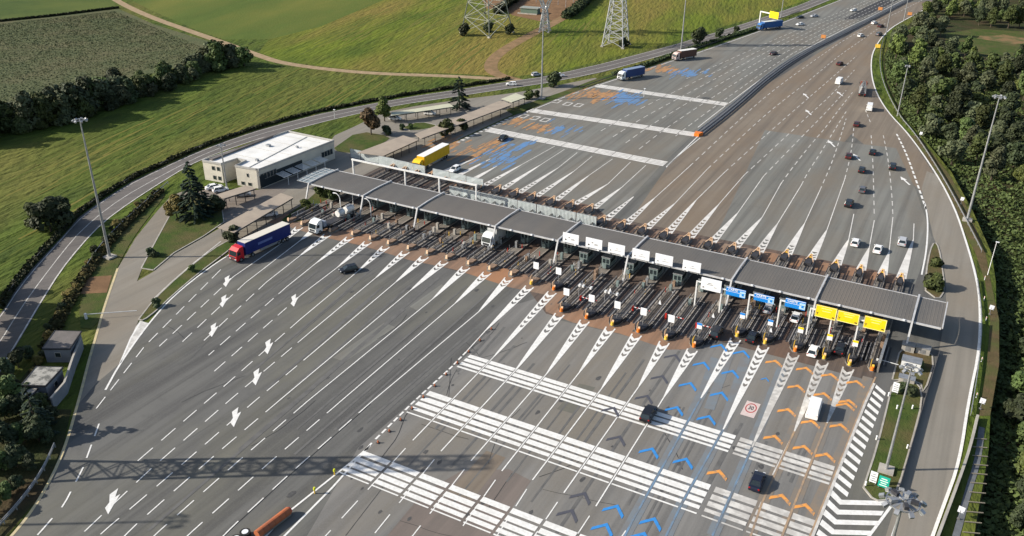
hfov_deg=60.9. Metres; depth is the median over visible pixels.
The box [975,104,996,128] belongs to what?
woodland tree
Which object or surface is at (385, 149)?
carport
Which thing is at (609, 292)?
camera mast
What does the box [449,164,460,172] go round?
car
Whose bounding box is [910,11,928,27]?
woodland tree
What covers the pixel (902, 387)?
bush
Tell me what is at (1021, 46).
woodland tree
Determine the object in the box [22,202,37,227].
bush
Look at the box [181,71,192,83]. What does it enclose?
hedgerow tree
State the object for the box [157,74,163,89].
hedgerow tree
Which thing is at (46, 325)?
bush
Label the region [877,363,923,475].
light tower
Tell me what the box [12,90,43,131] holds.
hedgerow tree
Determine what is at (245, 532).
tyre stack
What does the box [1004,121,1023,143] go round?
woodland tree
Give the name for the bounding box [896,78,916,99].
woodland tree
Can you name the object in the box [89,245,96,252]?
bush
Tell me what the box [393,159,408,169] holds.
slatted screen
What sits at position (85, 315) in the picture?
barrier gate
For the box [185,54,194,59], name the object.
hedgerow tree
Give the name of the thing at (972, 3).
woodland tree
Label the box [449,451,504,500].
asphalt patch
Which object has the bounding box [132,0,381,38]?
green field
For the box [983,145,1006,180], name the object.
woodland tree
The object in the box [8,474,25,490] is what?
tree
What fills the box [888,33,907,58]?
woodland tree
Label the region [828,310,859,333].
lane sign
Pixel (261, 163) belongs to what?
service building
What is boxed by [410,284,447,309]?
asphalt patch
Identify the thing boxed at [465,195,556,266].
toll island
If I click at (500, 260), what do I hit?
toll island
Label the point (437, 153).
lorry
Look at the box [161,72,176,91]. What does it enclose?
hedgerow tree
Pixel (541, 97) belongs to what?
light tower
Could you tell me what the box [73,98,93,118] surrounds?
hedgerow tree
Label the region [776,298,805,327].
lane sign
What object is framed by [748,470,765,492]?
car
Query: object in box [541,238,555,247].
toll booth
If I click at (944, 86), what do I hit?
woodland tree
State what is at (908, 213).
grey carriageway
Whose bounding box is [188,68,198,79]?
hedgerow tree
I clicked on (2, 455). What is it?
tree
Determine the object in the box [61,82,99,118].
hedgerow tree
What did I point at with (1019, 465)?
woodland tree
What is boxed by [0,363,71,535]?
thicket floor
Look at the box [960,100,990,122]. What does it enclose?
woodland tree
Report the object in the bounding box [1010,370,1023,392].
woodland tree
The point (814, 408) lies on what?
van
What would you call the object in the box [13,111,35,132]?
hedgerow tree
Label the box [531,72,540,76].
car
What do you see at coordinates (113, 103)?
hedgerow tree
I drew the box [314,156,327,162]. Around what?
slatted awning
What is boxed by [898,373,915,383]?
equipment cabinet
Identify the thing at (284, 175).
slatted awning
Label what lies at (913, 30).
woodland tree
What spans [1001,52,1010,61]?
woodland tree
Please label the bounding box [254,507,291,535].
crash cushion
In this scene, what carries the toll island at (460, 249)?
on the toll lane floor at (780, 348)
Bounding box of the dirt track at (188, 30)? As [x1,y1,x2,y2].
[113,0,522,80]
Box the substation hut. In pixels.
[517,6,539,14]
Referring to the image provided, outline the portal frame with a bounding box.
[351,158,477,199]
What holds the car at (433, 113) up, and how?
on the service road at (128, 292)
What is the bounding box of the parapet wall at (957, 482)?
[936,414,978,535]
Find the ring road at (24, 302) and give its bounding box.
[0,0,828,371]
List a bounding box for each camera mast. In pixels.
[578,284,592,295]
[604,290,618,304]
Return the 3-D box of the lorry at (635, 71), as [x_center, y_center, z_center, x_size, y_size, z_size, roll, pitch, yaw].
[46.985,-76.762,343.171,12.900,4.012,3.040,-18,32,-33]
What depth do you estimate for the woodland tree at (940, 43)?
381.72 m
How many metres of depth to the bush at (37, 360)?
155.96 m
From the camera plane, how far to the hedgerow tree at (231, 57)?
352.27 m
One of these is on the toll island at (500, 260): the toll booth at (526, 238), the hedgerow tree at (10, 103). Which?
the toll booth at (526, 238)
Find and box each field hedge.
[0,17,25,21]
[25,6,118,18]
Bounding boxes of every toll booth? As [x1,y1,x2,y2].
[371,199,385,207]
[389,203,403,211]
[407,207,420,215]
[424,211,438,219]
[443,216,456,224]
[461,220,475,228]
[480,224,488,232]
[502,230,514,237]
[521,234,534,242]
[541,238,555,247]
[563,243,577,252]
[579,248,594,262]
[601,253,616,268]
[625,258,639,273]
[648,264,663,279]
[672,269,687,285]
[698,275,712,291]
[723,278,738,296]
[752,287,767,304]
[778,293,793,309]
[807,297,821,317]
[834,306,848,323]
[858,312,871,329]
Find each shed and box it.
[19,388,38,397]
[22,366,63,399]
[42,330,83,361]
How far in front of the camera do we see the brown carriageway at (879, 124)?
287.25 m
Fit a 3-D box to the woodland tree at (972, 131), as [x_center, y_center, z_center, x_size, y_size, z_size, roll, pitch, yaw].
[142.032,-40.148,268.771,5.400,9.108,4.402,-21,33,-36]
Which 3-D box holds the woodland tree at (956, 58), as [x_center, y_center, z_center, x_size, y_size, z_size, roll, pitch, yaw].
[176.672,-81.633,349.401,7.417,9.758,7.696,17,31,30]
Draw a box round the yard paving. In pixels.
[200,143,337,223]
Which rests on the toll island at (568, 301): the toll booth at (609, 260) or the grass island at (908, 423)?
the toll booth at (609, 260)
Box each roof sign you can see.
[563,232,578,245]
[586,237,602,250]
[608,242,624,255]
[632,248,649,262]
[655,253,672,267]
[682,259,700,274]
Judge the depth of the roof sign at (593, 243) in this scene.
188.94 m
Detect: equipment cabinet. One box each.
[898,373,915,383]
[901,340,915,352]
[901,354,922,371]
[915,343,931,355]
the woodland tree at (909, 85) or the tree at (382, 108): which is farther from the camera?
the woodland tree at (909, 85)
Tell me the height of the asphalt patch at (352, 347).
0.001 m
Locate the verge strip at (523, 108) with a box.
[506,60,664,114]
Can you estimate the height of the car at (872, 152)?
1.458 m
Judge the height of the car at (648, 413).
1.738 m
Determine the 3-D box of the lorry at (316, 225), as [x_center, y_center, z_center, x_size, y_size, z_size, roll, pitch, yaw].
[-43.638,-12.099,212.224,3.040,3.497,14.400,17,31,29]
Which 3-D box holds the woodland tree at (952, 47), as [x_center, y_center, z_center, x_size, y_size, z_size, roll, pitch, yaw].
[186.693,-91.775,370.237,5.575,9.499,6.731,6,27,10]
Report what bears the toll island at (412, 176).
on the toll lane floor at (780, 348)
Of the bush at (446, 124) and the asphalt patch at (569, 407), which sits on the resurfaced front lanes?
the asphalt patch at (569, 407)
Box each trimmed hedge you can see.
[492,0,517,13]
[560,0,591,18]
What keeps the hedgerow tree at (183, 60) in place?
on the ground at (124, 142)
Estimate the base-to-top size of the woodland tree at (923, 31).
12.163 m
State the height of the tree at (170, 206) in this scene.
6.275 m
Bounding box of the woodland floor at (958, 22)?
[883,0,1023,535]
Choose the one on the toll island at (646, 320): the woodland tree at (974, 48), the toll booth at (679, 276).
the toll booth at (679, 276)
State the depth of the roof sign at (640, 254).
184.42 m
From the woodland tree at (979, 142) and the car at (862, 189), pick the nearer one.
the car at (862, 189)
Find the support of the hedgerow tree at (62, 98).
on the ground at (124, 142)
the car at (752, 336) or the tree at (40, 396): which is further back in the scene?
the car at (752, 336)
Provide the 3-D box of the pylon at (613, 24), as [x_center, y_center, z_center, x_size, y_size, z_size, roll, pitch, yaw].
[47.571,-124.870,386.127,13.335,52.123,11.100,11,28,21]
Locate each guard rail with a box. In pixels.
[0,86,453,304]
[0,442,55,524]
[87,181,168,263]
[579,11,798,87]
[880,38,981,251]
[899,351,939,486]
[970,278,981,415]
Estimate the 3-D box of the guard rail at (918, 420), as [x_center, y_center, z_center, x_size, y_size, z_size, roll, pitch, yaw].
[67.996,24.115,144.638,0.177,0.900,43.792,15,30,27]
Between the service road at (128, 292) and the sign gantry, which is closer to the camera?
the service road at (128, 292)
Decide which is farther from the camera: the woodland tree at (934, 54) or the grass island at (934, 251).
the woodland tree at (934, 54)
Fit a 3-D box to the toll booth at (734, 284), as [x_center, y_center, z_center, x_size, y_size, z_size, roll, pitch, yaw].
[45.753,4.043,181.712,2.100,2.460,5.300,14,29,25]
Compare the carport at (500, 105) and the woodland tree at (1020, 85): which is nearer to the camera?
the carport at (500, 105)
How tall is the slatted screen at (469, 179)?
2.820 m
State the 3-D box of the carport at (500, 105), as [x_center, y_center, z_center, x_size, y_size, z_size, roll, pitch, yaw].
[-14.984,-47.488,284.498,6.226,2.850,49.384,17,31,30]
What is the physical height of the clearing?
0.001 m
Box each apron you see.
[268,213,690,349]
[449,182,897,282]
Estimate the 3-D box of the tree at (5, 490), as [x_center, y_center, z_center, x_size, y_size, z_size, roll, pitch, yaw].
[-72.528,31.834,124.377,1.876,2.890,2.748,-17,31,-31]
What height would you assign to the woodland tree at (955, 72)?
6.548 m
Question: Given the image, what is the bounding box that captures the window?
[54,352,61,356]
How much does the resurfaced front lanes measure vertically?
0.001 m
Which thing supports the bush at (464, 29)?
on the meadow
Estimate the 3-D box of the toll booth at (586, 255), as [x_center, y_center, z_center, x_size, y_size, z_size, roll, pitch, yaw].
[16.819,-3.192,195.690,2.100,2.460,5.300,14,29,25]
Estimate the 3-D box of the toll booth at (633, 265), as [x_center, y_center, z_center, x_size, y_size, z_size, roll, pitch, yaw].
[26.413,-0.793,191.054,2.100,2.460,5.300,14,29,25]
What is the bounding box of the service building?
[202,130,334,188]
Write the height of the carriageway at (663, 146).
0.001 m
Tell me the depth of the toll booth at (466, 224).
210.48 m
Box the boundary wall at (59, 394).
[50,338,83,406]
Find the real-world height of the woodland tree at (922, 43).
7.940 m
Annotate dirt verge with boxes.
[911,135,998,415]
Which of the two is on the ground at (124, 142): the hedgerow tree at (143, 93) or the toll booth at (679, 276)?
the hedgerow tree at (143, 93)
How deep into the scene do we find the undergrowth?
193.60 m
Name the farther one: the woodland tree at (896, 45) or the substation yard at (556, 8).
the substation yard at (556, 8)
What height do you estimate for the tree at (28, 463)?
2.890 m
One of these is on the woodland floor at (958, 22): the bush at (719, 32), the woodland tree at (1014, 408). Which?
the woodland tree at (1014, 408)
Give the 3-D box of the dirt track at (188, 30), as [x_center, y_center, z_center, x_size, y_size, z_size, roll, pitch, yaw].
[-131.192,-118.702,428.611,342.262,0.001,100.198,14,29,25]
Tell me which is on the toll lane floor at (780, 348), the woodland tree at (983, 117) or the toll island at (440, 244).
the toll island at (440, 244)
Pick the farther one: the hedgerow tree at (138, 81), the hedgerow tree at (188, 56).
the hedgerow tree at (188, 56)
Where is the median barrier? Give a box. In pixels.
[694,0,910,136]
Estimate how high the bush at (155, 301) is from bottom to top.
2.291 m
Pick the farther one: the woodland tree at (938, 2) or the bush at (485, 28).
the woodland tree at (938, 2)
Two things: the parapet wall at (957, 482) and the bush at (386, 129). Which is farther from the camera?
the bush at (386, 129)
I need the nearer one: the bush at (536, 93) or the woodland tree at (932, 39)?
the bush at (536, 93)
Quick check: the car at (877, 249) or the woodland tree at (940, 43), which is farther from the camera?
the woodland tree at (940, 43)
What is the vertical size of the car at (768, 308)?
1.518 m
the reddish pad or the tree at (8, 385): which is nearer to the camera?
the tree at (8, 385)
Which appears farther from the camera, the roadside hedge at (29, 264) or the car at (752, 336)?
the roadside hedge at (29, 264)
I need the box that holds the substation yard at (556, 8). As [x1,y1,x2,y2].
[483,0,576,20]
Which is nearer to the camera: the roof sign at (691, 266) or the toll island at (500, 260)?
the roof sign at (691, 266)
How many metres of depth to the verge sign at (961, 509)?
122.44 m
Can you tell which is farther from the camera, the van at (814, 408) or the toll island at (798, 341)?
the toll island at (798, 341)
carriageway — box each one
[400,0,877,213]
[631,1,933,236]
[715,130,931,282]
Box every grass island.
[138,241,236,320]
[141,197,223,270]
[862,381,922,500]
[925,243,944,297]
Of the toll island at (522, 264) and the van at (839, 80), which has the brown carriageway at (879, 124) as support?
the van at (839, 80)
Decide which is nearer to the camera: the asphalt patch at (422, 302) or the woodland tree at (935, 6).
the asphalt patch at (422, 302)
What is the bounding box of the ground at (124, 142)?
[0,0,995,535]
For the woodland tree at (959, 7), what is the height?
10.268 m
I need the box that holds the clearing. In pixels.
[945,29,1023,56]
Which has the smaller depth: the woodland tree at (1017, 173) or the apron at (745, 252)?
the apron at (745, 252)
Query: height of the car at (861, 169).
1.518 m
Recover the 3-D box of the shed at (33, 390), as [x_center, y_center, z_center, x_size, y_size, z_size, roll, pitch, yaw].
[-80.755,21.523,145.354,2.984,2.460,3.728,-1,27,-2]
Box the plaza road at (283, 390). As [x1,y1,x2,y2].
[13,0,980,535]
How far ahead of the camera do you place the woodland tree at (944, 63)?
339.51 m
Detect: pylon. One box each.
[459,0,513,37]
[538,0,551,32]
[600,0,630,48]
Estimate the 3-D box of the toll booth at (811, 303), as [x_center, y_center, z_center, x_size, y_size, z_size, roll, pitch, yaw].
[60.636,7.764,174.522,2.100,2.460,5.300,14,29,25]
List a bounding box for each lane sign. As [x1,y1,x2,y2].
[693,277,721,306]
[718,286,745,312]
[746,293,774,319]
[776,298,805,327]
[805,304,836,334]
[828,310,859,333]
[853,315,886,346]
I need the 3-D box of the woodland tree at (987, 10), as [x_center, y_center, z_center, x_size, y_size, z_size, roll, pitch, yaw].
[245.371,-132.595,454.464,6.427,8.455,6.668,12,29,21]
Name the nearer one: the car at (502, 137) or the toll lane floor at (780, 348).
the toll lane floor at (780, 348)
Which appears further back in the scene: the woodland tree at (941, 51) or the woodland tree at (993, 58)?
the woodland tree at (941, 51)
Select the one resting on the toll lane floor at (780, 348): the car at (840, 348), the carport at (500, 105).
the car at (840, 348)
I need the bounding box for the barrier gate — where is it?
[84,310,136,318]
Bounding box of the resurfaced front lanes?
[307,299,861,535]
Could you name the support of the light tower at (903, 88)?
on the ground at (124, 142)
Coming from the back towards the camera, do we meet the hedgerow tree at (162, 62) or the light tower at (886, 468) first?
the hedgerow tree at (162, 62)
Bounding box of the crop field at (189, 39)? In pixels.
[0,9,223,101]
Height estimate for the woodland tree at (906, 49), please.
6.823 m
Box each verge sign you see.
[957,505,965,519]
[979,398,985,409]
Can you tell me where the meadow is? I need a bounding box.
[259,0,803,79]
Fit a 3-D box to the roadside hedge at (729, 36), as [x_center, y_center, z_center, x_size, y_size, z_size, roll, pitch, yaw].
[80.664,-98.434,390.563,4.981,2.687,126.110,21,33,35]
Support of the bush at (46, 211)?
on the ground at (124, 142)
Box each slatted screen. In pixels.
[350,149,364,159]
[364,154,378,162]
[379,156,393,165]
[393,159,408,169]
[409,163,424,172]
[432,168,448,177]
[449,172,465,181]
[449,186,466,196]
[465,189,480,200]
[466,176,483,188]
[481,192,498,204]
[499,196,516,208]
[517,200,536,212]
[537,204,555,217]
[556,208,575,221]
[576,213,596,225]
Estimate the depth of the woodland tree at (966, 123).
276.23 m
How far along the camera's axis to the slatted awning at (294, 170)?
239.42 m
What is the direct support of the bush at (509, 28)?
on the meadow
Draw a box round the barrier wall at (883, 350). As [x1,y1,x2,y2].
[876,331,889,372]
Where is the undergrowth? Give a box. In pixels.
[885,49,1023,535]
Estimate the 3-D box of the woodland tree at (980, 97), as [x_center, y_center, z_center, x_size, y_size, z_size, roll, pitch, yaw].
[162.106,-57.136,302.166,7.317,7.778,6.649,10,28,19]
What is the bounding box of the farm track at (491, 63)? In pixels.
[484,16,565,78]
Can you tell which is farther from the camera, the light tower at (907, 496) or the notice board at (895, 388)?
the notice board at (895, 388)
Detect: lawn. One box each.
[79,193,164,328]
[282,193,329,221]
[334,132,388,152]
[404,122,435,130]
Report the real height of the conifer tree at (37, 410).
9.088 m
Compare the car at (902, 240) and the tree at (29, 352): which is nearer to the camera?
the tree at (29, 352)
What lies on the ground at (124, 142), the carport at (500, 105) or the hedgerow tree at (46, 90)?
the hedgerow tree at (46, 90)
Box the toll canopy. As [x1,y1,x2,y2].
[297,168,947,342]
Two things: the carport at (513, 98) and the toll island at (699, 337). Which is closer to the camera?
the toll island at (699, 337)
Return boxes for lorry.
[228,221,290,261]
[308,203,356,233]
[412,143,449,171]
[481,217,508,246]
[617,65,644,80]
[672,48,696,60]
[756,19,782,30]
[858,81,867,96]
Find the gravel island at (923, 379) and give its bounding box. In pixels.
[891,347,933,390]
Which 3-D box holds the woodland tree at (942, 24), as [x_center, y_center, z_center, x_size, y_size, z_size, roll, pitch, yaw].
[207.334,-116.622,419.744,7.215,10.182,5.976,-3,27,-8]
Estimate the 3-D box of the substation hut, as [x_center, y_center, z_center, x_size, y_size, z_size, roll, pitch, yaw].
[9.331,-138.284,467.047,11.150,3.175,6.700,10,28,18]
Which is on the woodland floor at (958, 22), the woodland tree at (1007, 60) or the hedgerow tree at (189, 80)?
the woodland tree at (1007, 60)
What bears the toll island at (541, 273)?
on the toll lane floor at (780, 348)
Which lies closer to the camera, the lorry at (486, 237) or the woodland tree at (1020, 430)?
the woodland tree at (1020, 430)
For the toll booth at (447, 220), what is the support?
on the toll island at (423, 238)
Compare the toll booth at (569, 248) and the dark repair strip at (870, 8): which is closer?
the toll booth at (569, 248)
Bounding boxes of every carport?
[218,185,255,206]
[218,193,293,239]
[357,135,417,163]
[391,103,453,122]
[415,100,511,141]
[501,93,525,104]
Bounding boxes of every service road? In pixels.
[10,78,596,535]
[886,171,978,535]
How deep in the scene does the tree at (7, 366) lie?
150.94 m
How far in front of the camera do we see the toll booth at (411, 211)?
217.22 m
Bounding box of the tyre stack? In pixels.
[239,528,250,535]
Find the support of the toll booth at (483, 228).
on the toll island at (460, 249)
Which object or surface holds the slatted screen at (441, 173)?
on the toll lane floor at (780, 348)
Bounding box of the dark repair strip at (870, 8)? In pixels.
[845,0,896,18]
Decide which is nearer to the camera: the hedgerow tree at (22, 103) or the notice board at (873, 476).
the notice board at (873, 476)
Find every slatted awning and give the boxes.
[277,171,291,183]
[286,167,300,175]
[295,163,309,174]
[304,160,318,170]
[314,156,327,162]
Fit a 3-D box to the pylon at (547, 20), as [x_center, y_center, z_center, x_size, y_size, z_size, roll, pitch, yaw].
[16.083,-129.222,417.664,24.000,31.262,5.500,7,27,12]
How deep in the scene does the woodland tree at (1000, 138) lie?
264.19 m
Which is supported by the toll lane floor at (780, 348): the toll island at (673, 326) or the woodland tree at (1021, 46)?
the toll island at (673, 326)
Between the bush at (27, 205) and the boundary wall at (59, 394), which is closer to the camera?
the boundary wall at (59, 394)
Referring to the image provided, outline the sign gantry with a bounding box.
[759,11,778,22]
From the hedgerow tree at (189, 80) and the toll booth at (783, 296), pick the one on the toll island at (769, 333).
the toll booth at (783, 296)
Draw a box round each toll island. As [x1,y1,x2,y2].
[286,163,395,222]
[299,166,407,226]
[322,169,420,227]
[328,171,433,233]
[350,174,451,236]
[368,178,467,241]
[386,182,484,245]
[405,184,502,250]
[424,188,519,255]
[444,191,536,260]
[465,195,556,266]
[486,199,575,271]
[508,203,594,277]
[528,215,606,285]
[550,219,627,291]
[557,223,647,312]
[582,228,669,319]
[607,232,691,326]
[633,237,714,333]
[660,242,737,341]
[686,247,761,348]
[729,249,790,337]
[758,254,814,345]
[785,259,840,352]
[817,264,863,360]
[843,269,885,366]
[862,273,904,371]
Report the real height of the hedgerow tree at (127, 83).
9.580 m
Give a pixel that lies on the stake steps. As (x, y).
(977, 483)
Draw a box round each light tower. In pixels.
[71,117,116,259]
[216,144,227,186]
[537,6,547,99]
[679,0,685,49]
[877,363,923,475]
[878,487,926,535]
[885,0,893,35]
[897,65,910,115]
[962,94,1006,222]
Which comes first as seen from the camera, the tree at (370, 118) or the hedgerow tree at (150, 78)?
the tree at (370, 118)
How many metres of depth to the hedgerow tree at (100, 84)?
296.98 m
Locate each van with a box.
[805,396,823,420]
[835,77,843,84]
[866,102,872,110]
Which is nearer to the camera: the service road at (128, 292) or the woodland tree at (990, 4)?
the service road at (128, 292)
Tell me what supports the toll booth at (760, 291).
on the toll island at (741, 327)
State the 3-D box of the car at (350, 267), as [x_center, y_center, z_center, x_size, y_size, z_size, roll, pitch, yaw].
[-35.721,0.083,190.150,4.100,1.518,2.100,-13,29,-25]
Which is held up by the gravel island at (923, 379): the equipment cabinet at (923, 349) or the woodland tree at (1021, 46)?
the equipment cabinet at (923, 349)
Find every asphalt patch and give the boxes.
[161,409,223,449]
[180,324,222,364]
[333,323,394,361]
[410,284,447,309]
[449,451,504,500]
[557,383,594,412]
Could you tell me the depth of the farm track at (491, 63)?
384.91 m
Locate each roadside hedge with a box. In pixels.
[0,76,510,308]
[611,26,757,74]
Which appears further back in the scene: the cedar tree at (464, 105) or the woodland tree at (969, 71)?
the woodland tree at (969, 71)
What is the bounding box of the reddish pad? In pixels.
[81,275,111,293]
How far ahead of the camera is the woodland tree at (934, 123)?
278.80 m
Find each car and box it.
[205,183,222,190]
[212,185,228,192]
[236,192,250,197]
[262,211,277,217]
[339,263,358,273]
[389,115,401,120]
[424,111,435,115]
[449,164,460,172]
[498,134,508,140]
[506,81,516,85]
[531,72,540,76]
[639,404,657,422]
[708,325,723,338]
[745,330,759,343]
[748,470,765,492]
[762,303,775,313]
[789,311,802,322]
[807,344,820,357]
[833,341,847,355]
[844,198,853,207]
[845,152,852,158]
[850,238,859,246]
[853,121,860,126]
[858,166,865,172]
[858,186,866,193]
[869,149,876,155]
[872,244,883,253]
[888,162,895,170]
[897,236,907,246]
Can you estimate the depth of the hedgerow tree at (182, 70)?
329.09 m
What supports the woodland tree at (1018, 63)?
on the woodland floor at (958, 22)
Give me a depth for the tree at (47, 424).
138.75 m
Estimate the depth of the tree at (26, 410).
139.58 m
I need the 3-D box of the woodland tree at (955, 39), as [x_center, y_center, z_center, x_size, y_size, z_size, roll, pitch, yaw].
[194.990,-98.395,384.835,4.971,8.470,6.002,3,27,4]
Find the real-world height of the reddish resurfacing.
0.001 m
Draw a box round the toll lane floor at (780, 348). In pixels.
[287,166,898,380]
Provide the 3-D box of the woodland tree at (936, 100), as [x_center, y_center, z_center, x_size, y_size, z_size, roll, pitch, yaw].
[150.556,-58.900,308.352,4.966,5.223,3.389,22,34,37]
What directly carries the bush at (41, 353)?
on the ground at (124, 142)
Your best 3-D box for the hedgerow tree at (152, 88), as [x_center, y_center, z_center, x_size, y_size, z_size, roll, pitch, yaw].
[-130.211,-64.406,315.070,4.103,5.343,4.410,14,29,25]
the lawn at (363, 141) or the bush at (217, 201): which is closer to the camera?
the bush at (217, 201)
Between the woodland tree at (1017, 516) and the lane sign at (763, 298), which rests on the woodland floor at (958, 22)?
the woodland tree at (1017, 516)
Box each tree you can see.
[0,100,14,131]
[0,357,14,373]
[0,374,21,398]
[0,398,13,418]
[0,421,19,445]
[0,450,8,469]
[0,480,11,500]
[1,442,28,468]
[6,101,13,110]
[6,393,27,415]
[7,346,24,367]
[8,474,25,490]
[9,422,24,444]
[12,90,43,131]
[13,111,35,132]
[18,387,59,441]
[22,345,34,359]
[22,381,30,389]
[22,399,37,417]
[22,414,46,441]
[22,452,36,470]
[29,90,44,98]
[30,94,60,129]
[30,392,48,407]
[34,413,50,425]
[41,86,55,99]
[45,405,59,416]
[50,82,67,98]
[50,107,69,125]
[54,90,76,123]
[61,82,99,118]
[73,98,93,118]
[75,75,92,97]
[81,81,103,107]
[91,77,109,109]
[91,78,114,100]
[97,88,123,110]
[101,67,135,88]
[106,75,127,104]
[111,84,131,104]
[120,76,138,103]
[133,70,143,76]
[133,75,148,95]
[137,83,147,97]
[141,73,156,84]
[147,82,158,96]
[152,64,166,85]
[154,60,172,72]
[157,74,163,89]
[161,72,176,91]
[163,193,185,217]
[171,70,179,82]
[173,63,182,69]
[173,161,214,224]
[177,66,187,83]
[180,57,190,63]
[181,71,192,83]
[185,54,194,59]
[186,61,201,78]
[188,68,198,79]
[190,56,205,73]
[191,184,217,216]
[192,52,212,72]
[196,47,206,56]
[204,39,228,71]
[209,41,227,56]
[224,43,239,67]
[234,46,253,66]
[359,107,380,134]
[375,96,390,120]
[448,76,470,110]
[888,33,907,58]
[890,23,908,39]
[890,60,909,86]
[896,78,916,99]
[901,41,908,54]
[908,26,919,36]
[908,45,928,64]
[908,82,928,114]
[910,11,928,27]
[910,38,927,52]
[912,24,928,42]
[918,57,938,82]
[918,113,943,135]
[922,1,933,12]
[926,17,935,29]
[926,47,939,61]
[926,106,944,123]
[927,75,943,93]
[928,33,937,48]
[929,13,936,22]
[929,95,943,107]
[931,0,941,8]
[931,2,939,13]
[931,77,956,96]
[934,15,949,36]
[935,40,945,51]
[935,53,952,77]
[937,139,968,164]
[938,0,948,5]
[938,47,944,55]
[941,122,959,141]
[943,93,965,123]
[944,41,958,53]
[945,0,957,18]
[946,68,962,80]
[946,82,973,104]
[948,52,961,71]
[949,36,959,44]
[952,77,958,90]
[957,0,963,13]
[959,0,971,16]
[959,117,975,139]
[960,62,977,81]
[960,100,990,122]
[961,35,972,55]
[963,124,979,146]
[964,51,984,69]
[966,132,994,158]
[967,80,985,96]
[969,0,974,8]
[970,8,978,18]
[970,46,977,51]
[972,92,990,104]
[974,8,986,24]
[975,6,989,17]
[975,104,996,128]
[977,0,985,7]
[978,129,988,134]
[979,71,997,90]
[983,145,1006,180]
[984,52,1000,68]
[985,0,999,13]
[985,6,997,26]
[986,131,1007,151]
[988,120,1007,135]
[991,105,1016,126]
[993,61,1003,74]
[997,9,1006,21]
[997,58,1012,73]
[997,63,1018,85]
[998,0,1009,14]
[999,81,1017,101]
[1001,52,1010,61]
[1002,4,1021,27]
[1002,91,1021,110]
[1002,393,1023,421]
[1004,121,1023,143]
[1007,142,1023,167]
[1009,503,1023,527]
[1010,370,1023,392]
[1011,164,1023,183]
[1013,44,1023,55]
[1013,54,1023,75]
[1014,76,1021,96]
[1015,49,1023,56]
[1015,452,1023,473]
[1015,474,1023,502]
[1016,6,1023,27]
[1016,421,1023,436]
[1017,71,1023,100]
[1019,337,1023,354]
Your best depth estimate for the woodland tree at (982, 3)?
468.89 m
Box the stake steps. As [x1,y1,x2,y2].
[963,438,987,533]
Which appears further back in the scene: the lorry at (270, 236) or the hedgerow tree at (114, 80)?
the hedgerow tree at (114, 80)
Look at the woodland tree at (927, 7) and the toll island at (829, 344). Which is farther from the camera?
the woodland tree at (927, 7)
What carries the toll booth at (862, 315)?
on the toll island at (852, 355)
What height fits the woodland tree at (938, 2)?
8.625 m
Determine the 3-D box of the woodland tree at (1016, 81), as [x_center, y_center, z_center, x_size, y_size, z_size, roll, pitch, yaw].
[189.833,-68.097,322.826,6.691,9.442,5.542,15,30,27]
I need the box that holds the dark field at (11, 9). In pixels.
[0,0,115,18]
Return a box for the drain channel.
[952,426,984,535]
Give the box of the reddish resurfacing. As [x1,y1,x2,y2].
[387,469,530,535]
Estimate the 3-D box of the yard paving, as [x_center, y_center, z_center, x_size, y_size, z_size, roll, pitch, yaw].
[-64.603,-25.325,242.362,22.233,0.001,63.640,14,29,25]
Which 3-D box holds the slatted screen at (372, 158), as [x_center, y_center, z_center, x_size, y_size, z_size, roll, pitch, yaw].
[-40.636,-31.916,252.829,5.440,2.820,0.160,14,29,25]
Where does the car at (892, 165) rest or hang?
on the grey carriageway at (908, 213)
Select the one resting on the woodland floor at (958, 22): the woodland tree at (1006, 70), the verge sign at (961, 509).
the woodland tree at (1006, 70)
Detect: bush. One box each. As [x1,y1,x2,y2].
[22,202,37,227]
[28,196,71,231]
[31,355,43,364]
[38,350,45,356]
[41,330,53,340]
[42,323,50,329]
[55,302,65,310]
[56,195,74,219]
[60,288,74,295]
[72,282,81,288]
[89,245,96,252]
[91,252,100,256]
[110,219,121,225]
[145,247,153,255]
[150,250,159,257]
[151,297,160,307]
[187,264,195,272]
[209,194,226,210]
[221,225,239,242]
[299,199,310,209]
[313,186,326,196]
[324,189,339,200]
[381,125,391,135]
[399,123,404,129]
[437,118,454,135]
[456,118,468,129]
[458,22,469,35]
[483,22,493,32]
[504,23,514,34]
[523,90,533,99]
[534,90,539,97]
[546,71,561,87]
[619,37,629,46]
[691,27,707,43]
[715,28,723,36]
[733,26,739,32]
[899,381,908,392]
[907,385,917,396]
[923,272,932,281]
[923,272,944,291]
[929,256,944,266]
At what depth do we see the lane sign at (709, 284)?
172.88 m
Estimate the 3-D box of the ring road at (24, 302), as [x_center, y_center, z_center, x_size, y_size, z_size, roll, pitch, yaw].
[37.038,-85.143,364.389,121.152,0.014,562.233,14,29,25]
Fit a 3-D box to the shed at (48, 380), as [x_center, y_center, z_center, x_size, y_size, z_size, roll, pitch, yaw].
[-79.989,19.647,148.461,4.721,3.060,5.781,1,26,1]
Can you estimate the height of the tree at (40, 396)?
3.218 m
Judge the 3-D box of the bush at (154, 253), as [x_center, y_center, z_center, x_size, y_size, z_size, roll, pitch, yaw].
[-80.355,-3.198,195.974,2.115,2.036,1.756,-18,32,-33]
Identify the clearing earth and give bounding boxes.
[978,35,1023,43]
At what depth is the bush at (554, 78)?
329.31 m
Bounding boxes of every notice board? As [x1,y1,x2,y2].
[869,471,877,482]
[877,475,889,487]
[892,382,899,392]
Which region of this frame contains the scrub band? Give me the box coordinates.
[37,188,164,348]
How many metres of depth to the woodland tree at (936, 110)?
286.68 m
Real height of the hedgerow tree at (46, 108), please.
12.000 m
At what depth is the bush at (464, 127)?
280.78 m

